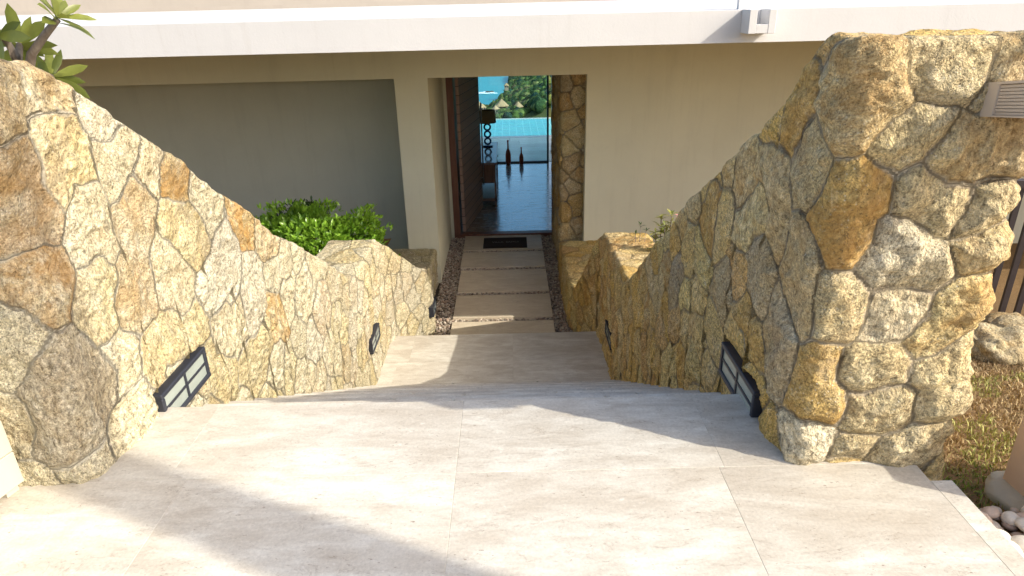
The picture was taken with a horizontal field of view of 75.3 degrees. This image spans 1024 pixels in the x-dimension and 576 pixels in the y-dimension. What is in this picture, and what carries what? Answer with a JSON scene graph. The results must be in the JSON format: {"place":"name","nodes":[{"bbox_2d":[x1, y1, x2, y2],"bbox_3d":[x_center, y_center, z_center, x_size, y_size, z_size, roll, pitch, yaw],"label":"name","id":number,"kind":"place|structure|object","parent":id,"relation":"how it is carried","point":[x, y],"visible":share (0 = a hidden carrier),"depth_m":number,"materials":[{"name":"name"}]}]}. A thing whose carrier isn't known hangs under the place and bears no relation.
{"place":"outdoors","nodes":[
{"label":"outdoors","id":0,"kind":"place"},
{"bbox_2d":[306,238,390,254],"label":"garden ground","id":1,"kind":"structure","parent":0,"point":[387,243],"depth_m":10.30,"materials":[{"name":"brown soil"}]},
{"bbox_2d":[0,0,95,98],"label":"frangipani tree","id":2,"kind":"object","parent":1,"relation":"on","point":[13,30],"visible":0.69,"depth_m":2.60,"materials":[{"name":"green plant"}]},
{"bbox_2d":[267,196,339,254],"bbox_3d":[-2.977,-0.613,9.370,1.416,1.291,1.071,-13,26,-24],"label":"garden shrub","id":3,"kind":"object","parent":1,"relation":"on","point":[308,203],"visible":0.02,"depth_m":9.28,"materials":[{"name":"green plant"}]},
{"bbox_2d":[251,197,400,255],"bbox_3d":[-2.551,-0.334,8.229,2.356,1.655,1.529,-1,23,0],"label":"garden shrub","id":4,"kind":"object","parent":1,"relation":"on","point":[302,226],"visible":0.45,"depth_m":7.94,"materials":[{"name":"green plant"}]},
{"bbox_2d":[101,405,1014,575],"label":"landing base","id":5,"kind":"object","parent":1,"relation":"on","point":[533,471],"visible":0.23,"depth_m":2.27,"materials":[{"name":"stone"}]},
{"bbox_2d":[0,394,1023,575],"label":"landing","id":6,"kind":"object","parent":5,"relation":"on","point":[638,513],"visible":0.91,"depth_m":2.17,"materials":[{"name":"stone"}]},
{"bbox_2d":[0,420,23,497],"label":"planter box","id":7,"kind":"object","parent":6,"relation":"on","point":[11,478],"visible":1,"depth_m":2.21,"materials":[{"name":"beige paint"}]},
{"bbox_2d":[478,76,507,104],"bbox_3d":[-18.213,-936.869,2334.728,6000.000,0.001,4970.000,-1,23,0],"label":"sea","id":8,"kind":"structure","parent":0,"point":[495,84],"depth_m":530.27,"materials":[{"name":"liquid"}]},
{"bbox_2d":[434,234,572,334],"bbox_3d":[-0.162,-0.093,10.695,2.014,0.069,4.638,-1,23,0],"label":"path pebbles","id":9,"kind":"object","parent":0,"point":[450,286],"visible":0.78,"depth_m":10.40,"materials":[{"name":"grey gravel"}]},
{"bbox_2d":[0,59,438,486],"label":"stone wall","id":10,"kind":"structure","parent":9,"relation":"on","point":[136,269],"depth_m":2.52,"materials":[{"name":"stone"}]},
{"bbox_2d":[153,347,210,411],"bbox_3d":[-1.451,0.423,2.896,0.080,0.155,0.420,-1,23,0],"label":"wall light","id":11,"kind":"object","parent":10,"relation":"attached to","point":[184,383],"visible":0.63,"depth_m":2.88,"materials":[{"name":"grey metal"}]},
{"bbox_2d":[369,323,380,354],"bbox_3d":[-1.442,0.520,6.873,0.080,0.155,0.420,-1,23,0],"label":"wall light","id":12,"kind":"object","parent":10,"relation":"attached to","point":[374,338],"visible":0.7,"depth_m":6.83,"materials":[{"name":"grey metal"}]},
{"bbox_2d":[428,297,436,316],"bbox_3d":[-1.089,0.258,9.082,0.080,0.140,0.378,-1,23,0],"label":"wall light","id":13,"kind":"object","parent":10,"relation":"attached to","point":[432,308],"visible":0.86,"depth_m":8.93,"materials":[{"name":"grey metal"}]},
{"bbox_2d":[460,251,544,269],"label":"path slab","id":14,"kind":"structure","parent":9,"relation":"on","point":[500,260],"depth_m":11.51,"materials":[{"name":"stone"}]},
{"bbox_2d":[450,320,554,334],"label":"path slab","id":15,"kind":"structure","parent":9,"relation":"on","point":[506,327],"depth_m":9.13,"materials":[{"name":"stone"}]},
{"bbox_2d":[453,293,552,321],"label":"path slab","id":16,"kind":"structure","parent":9,"relation":"on","point":[506,306],"depth_m":9.73,"materials":[{"name":"stone"}]},
{"bbox_2d":[457,269,548,294],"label":"path slab","id":17,"kind":"structure","parent":9,"relation":"on","point":[515,281],"depth_m":10.63,"materials":[{"name":"stone"}]},
{"bbox_2d":[463,234,542,251],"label":"path slab","id":18,"kind":"structure","parent":9,"relation":"on","point":[474,243],"depth_m":12.29,"materials":[{"name":"stone"}]},
{"bbox_2d":[483,237,526,248],"bbox_3d":[-0.126,-0.842,12.318,0.805,0.018,0.560,-1,23,0],"label":"door mat","id":19,"kind":"object","parent":18,"relation":"on","point":[511,242],"depth_m":12.29,"materials":[{"name":"black fabric"}]},
{"bbox_2d":[0,0,1023,282],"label":"villa","id":20,"kind":"object","parent":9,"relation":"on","point":[658,106],"visible":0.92,"depth_m":9.73,"materials":[{"name":"paint"}]},
{"bbox_2d":[454,77,484,231],"bbox_3d":[-0.788,-2.775,13.116,0.130,2.930,1.700,3,24,9],"label":"door","id":21,"kind":"structure","parent":20,"relation":"in","point":[470,142],"depth_m":12.96,"materials":[{"name":"brown wood"}]},
{"bbox_2d":[481,142,497,204],"bbox_3d":[-0.655,-2.691,15.438,0.665,0.950,2.300,-1,23,0],"label":"console table","id":22,"kind":"object","parent":20,"relation":"on","point":[490,155],"visible":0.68,"depth_m":14.67,"materials":[{"name":"brown wood"}]},
{"bbox_2d":[479,109,495,147],"bbox_3d":[-0.582,-3.754,15.635,0.430,0.840,0.430,-1,23,0],"label":"table lamp","id":23,"kind":"object","parent":22,"relation":"on","point":[488,117],"visible":0.91,"depth_m":15.43,"materials":[{"name":"black metal"}]},
{"bbox_2d":[505,140,510,164],"bbox_3d":[-0.106,-3.704,18.131,0.150,0.660,0.150,-1,23,0],"label":"bottle vase","id":24,"kind":"object","parent":20,"relation":"on","point":[508,157],"visible":1,"depth_m":18.11,"materials":[{"name":"brown glass"}]},
{"bbox_2d":[519,147,523,163],"bbox_3d":[0.255,-3.621,18.170,0.120,0.460,0.120,-1,23,0],"label":"bottle vase","id":25,"kind":"object","parent":20,"relation":"on","point":[521,159],"visible":1,"depth_m":18.16,"materials":[{"name":"brown glass"}]},
{"bbox_2d":[498,75,548,162],"bbox_3d":[-0.124,-4.867,17.827,2.218,3.060,0.080,-1,23,0],"label":"window frame","id":26,"kind":"structure","parent":20,"relation":"in","point":[547,160],"depth_m":18.13,"materials":[{"name":"grey metal"}]},
{"bbox_2d":[558,28,1023,480],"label":"stone wall","id":27,"kind":"structure","parent":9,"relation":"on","point":[827,253],"depth_m":2.13,"materials":[{"name":"stone"}]},
{"bbox_2d":[605,319,611,349],"bbox_3d":[1.050,0.492,7.024,0.080,0.155,0.420,-1,23,0],"label":"wall light","id":28,"kind":"object","parent":27,"relation":"attached to","point":[608,333],"visible":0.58,"depth_m":7.02,"materials":[{"name":"grey metal"}]},
{"bbox_2d":[718,341,761,417],"bbox_3d":[0.964,0.387,2.754,0.080,0.155,0.420,-1,23,0],"label":"wall light","id":29,"kind":"object","parent":27,"relation":"attached to","point":[738,380],"visible":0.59,"depth_m":2.74,"materials":[{"name":"grey metal"}]},
{"bbox_2d":[980,80,1023,117],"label":"louvred wall lamp","id":30,"kind":"object","parent":27,"relation":"attached to","point":[1005,99],"visible":1,"depth_m":1.76,"materials":[{"name":"white metal"}]},
{"bbox_2d":[480,118,550,136],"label":"pool water","id":31,"kind":"structure","parent":0,"point":[523,127],"depth_m":23.76,"materials":[{"name":"blue liquid"}]},
{"bbox_2d":[483,117,550,138],"bbox_3d":[-0.089,-5.476,23.868,28.000,0.604,4.060,-1,23,0],"label":"pool coping","id":32,"kind":"object","parent":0,"point":[509,137],"visible":0.07,"depth_m":22.08,"materials":[{"name":"grey stone"}]},
{"bbox_2d":[483,137,551,161],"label":"terrace","id":33,"kind":"structure","parent":0,"point":[534,148],"depth_m":20.30,"materials":[{"name":"stone"}]},
{"bbox_2d":[523,107,550,117],"bbox_3d":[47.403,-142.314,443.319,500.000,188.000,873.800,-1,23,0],"label":"hillside","id":34,"kind":"structure","parent":0,"point":[534,114],"depth_m":235.12,"materials":[{"name":"green plant"}]},
{"bbox_2d":[495,99,508,107],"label":"thatched hut","id":35,"kind":"object","parent":34,"relation":"on","point":[501,103],"visible":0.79,"depth_m":290.33,"materials":[{"name":"beige wicker"}]},
{"bbox_2d":[504,83,508,90],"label":"thatched hut","id":36,"kind":"object","parent":34,"relation":"on","point":[506,85],"visible":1,"depth_m":451.92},
{"bbox_2d":[483,75,550,118],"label":"hillside woods","id":37,"kind":"object","parent":34,"relation":"on","point":[529,93],"visible":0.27,"depth_m":313.00,"materials":[{"name":"green plant"}]},
{"bbox_2d":[515,102,523,107],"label":"thatched hut","id":38,"kind":"object","parent":34,"relation":"on","point":[518,104],"visible":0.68,"depth_m":291.01,"materials":[{"name":"beige wicker"}]},
{"bbox_2d":[633,221,649,241],"bbox_3d":[1.359,-0.336,7.053,0.186,0.756,0.081,3,24,11],"label":"twiggy plant","id":39,"kind":"object","parent":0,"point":[646,229],"visible":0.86,"depth_m":6.95,"materials":[{"name":"beige plant"}]},
{"bbox_2d":[942,243,1023,535],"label":"lawn ground","id":40,"kind":"structure","parent":0,"point":[1015,288],"depth_m":3.00,"materials":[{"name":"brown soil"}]},
{"bbox_2d":[645,209,677,248],"bbox_3d":[1.547,-0.323,6.664,0.434,0.953,0.296,7,25,19],"label":"flowering plant","id":41,"kind":"object","parent":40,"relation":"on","point":[663,229],"visible":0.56,"depth_m":6.55,"materials":[{"name":"green plant"}]},
{"bbox_2d":[981,511,993,523],"bbox_3d":[1.542,0.759,2.183,0.071,0.054,0.082,25,26,34],"label":"white pebble","id":42,"kind":"object","parent":40,"relation":"on","point":[988,517],"visible":0.21,"depth_m":2.16,"materials":[{"name":"white stone"}]},
{"bbox_2d":[971,322,1023,364],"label":"boulder","id":43,"kind":"object","parent":40,"relation":"on","point":[999,345],"visible":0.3,"depth_m":3.85,"materials":[{"name":"stone"}]},
{"bbox_2d":[981,312,1021,322],"bbox_3d":[3.386,0.311,4.562,0.353,0.262,0.350,-1,23,0],"label":"boulder","id":44,"kind":"object","parent":40,"relation":"on","point":[991,317],"visible":0.14,"depth_m":4.57,"materials":[{"name":"stone"}]},
{"bbox_2d":[979,506,1023,535],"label":"pebbles","id":45,"kind":"object","parent":40,"relation":"on","point":[1007,526],"visible":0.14,"depth_m":2.18,"materials":[{"name":"white stone"}]},
{"bbox_2d":[980,506,999,518],"bbox_3d":[1.595,0.752,2.224,0.061,0.039,0.051,-14,4,13],"label":"white pebble","id":46,"kind":"object","parent":45,"relation":"on","point":[992,512],"visible":0.62,"depth_m":2.21,"materials":[{"name":"white stone"}]},
{"bbox_2d":[998,529,1010,539],"bbox_3d":[1.536,0.795,2.097,0.078,0.057,0.074,0,29,-20],"label":"white pebble","id":47,"kind":"object","parent":45,"relation":"on","point":[1005,534],"visible":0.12,"depth_m":2.08,"materials":[{"name":"white stone"}]},
{"bbox_2d":[1000,511,1019,525],"bbox_3d":[1.645,0.760,2.191,0.050,0.047,0.058,-21,-1,-17],"label":"white pebble","id":48,"kind":"object","parent":45,"relation":"on","point":[1010,517],"visible":0.88,"depth_m":2.18,"materials":[{"name":"white stone"}]},
{"bbox_2d":[1007,539,1023,556],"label":"white pebble","id":49,"kind":"object","parent":45,"relation":"on","point":[1017,547],"visible":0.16,"depth_m":2.01,"materials":[{"name":"white stone"}]},
{"bbox_2d":[1011,535,1023,552],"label":"white pebble","id":50,"kind":"object","parent":45,"relation":"on","point":[1018,540],"visible":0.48,"depth_m":2.06,"materials":[{"name":"white stone"}]},
{"bbox_2d":[1015,517,1023,531],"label":"white pebble","id":51,"kind":"object","parent":45,"relation":"on","point":[1019,522],"visible":1,"depth_m":2.14,"materials":[{"name":"white stone"}]},
{"bbox_2d":[1016,512,1023,516],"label":"white pebble","id":52,"kind":"object","parent":45,"relation":"on","point":[1020,514],"visible":0.34,"depth_m":2.18,"materials":[{"name":"white stone"}]},
{"bbox_2d":[983,416,1023,511],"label":"gate post","id":53,"kind":"object","parent":40,"relation":"on","point":[1005,488],"visible":0.79,"depth_m":2.33,"materials":[{"name":"concrete"}]},
{"bbox_2d":[989,315,1023,327],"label":"boulder","id":54,"kind":"object","parent":40,"relation":"on","point":[1002,321],"visible":0.2,"depth_m":4.23,"materials":[{"name":"stone"}]},
{"bbox_2d":[992,179,1023,313],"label":"slat fence","id":55,"kind":"object","parent":40,"relation":"on","point":[1017,257],"visible":0.05,"depth_m":4.55,"materials":[{"name":"brown wood"}]},
{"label":"mid landing base","id":56,"kind":"structure","parent":0,"visible":0},
{"bbox_2d":[202,380,720,406],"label":"stairs","id":57,"kind":"structure","parent":56,"relation":"on","point":[490,391],"depth_m":3.70,"materials":[{"name":"stone"}]},
{"bbox_2d":[376,331,610,384],"bbox_3d":[-0.203,0.784,7.459,2.769,0.035,1.110,-1,23,0],"label":"landing","id":58,"kind":"object","parent":56,"relation":"on","point":[508,357],"visible":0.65,"depth_m":7.40,"materials":[{"name":"stone"}]}
]}

